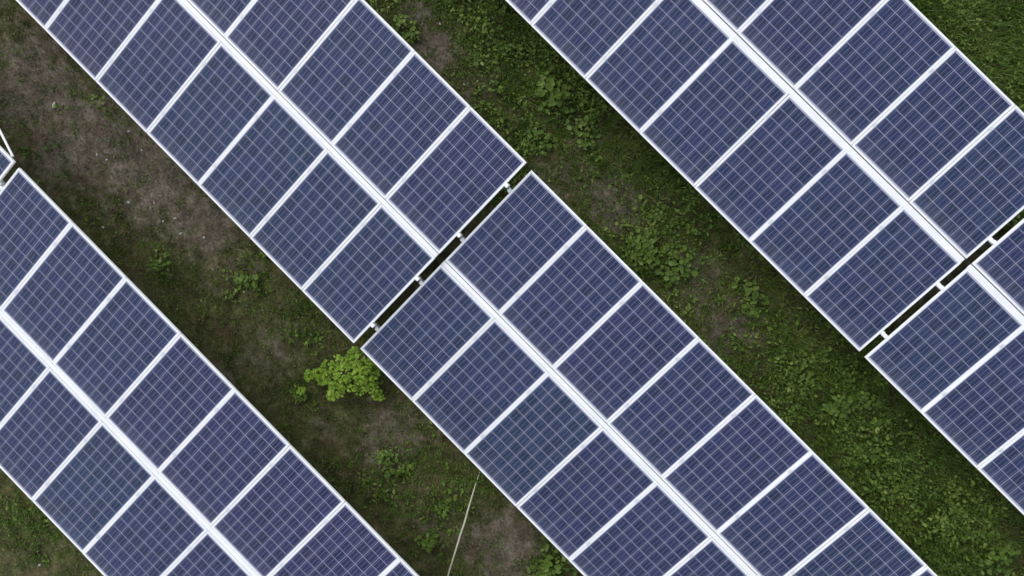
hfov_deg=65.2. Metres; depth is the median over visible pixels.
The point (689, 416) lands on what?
solar table
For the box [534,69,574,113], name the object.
weed plant
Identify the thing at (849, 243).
solar table
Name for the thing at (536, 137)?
weed plant
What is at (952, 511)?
weed plant
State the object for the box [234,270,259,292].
weed plant
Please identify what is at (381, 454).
weed plant
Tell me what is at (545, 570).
weed plant
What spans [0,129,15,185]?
solar table
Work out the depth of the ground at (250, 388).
11.75 m
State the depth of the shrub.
11.31 m
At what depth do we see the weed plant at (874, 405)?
11.19 m
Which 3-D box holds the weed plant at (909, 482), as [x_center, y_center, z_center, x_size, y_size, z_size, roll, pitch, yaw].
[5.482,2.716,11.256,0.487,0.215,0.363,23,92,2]
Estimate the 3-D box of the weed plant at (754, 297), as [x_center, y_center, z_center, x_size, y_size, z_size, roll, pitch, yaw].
[3.349,0.096,11.321,0.453,0.257,0.612,-45,89,3]
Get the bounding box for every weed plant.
[149,252,171,275]
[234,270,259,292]
[289,385,307,401]
[375,449,398,474]
[392,14,419,43]
[414,528,444,556]
[521,127,551,155]
[527,544,561,575]
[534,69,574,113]
[564,115,600,150]
[627,227,659,268]
[654,244,697,287]
[731,276,769,317]
[784,358,822,389]
[821,387,854,422]
[850,441,876,468]
[852,379,884,410]
[889,466,919,493]
[937,501,968,535]
[962,526,1020,575]
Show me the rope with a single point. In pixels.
(462, 528)
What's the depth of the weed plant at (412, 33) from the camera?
11.49 m
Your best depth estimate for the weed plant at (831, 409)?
11.19 m
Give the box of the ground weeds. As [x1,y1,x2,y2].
[0,0,1023,575]
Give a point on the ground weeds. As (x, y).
(932, 520)
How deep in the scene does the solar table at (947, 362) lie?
10.15 m
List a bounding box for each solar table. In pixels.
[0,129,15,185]
[0,168,418,575]
[16,0,526,342]
[360,170,936,575]
[506,0,1023,350]
[865,218,1023,514]
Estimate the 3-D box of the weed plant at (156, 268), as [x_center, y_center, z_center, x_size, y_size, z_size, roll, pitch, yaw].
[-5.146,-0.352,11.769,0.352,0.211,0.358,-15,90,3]
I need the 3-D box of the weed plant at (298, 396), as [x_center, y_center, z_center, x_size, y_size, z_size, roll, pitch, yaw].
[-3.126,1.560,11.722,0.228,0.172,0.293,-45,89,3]
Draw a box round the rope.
[447,472,479,575]
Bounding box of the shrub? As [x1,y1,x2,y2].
[296,346,384,401]
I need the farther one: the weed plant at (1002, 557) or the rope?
the rope
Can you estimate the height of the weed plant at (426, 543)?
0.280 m
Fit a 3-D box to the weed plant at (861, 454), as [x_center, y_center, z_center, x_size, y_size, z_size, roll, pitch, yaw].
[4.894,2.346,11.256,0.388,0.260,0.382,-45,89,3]
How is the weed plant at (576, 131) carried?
on the ground at (250, 388)
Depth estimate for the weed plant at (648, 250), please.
11.31 m
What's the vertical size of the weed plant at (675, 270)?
0.287 m
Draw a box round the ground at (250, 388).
[0,0,1023,575]
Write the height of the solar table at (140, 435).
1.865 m
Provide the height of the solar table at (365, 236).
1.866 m
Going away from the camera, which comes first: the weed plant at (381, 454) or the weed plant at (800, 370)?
the weed plant at (800, 370)

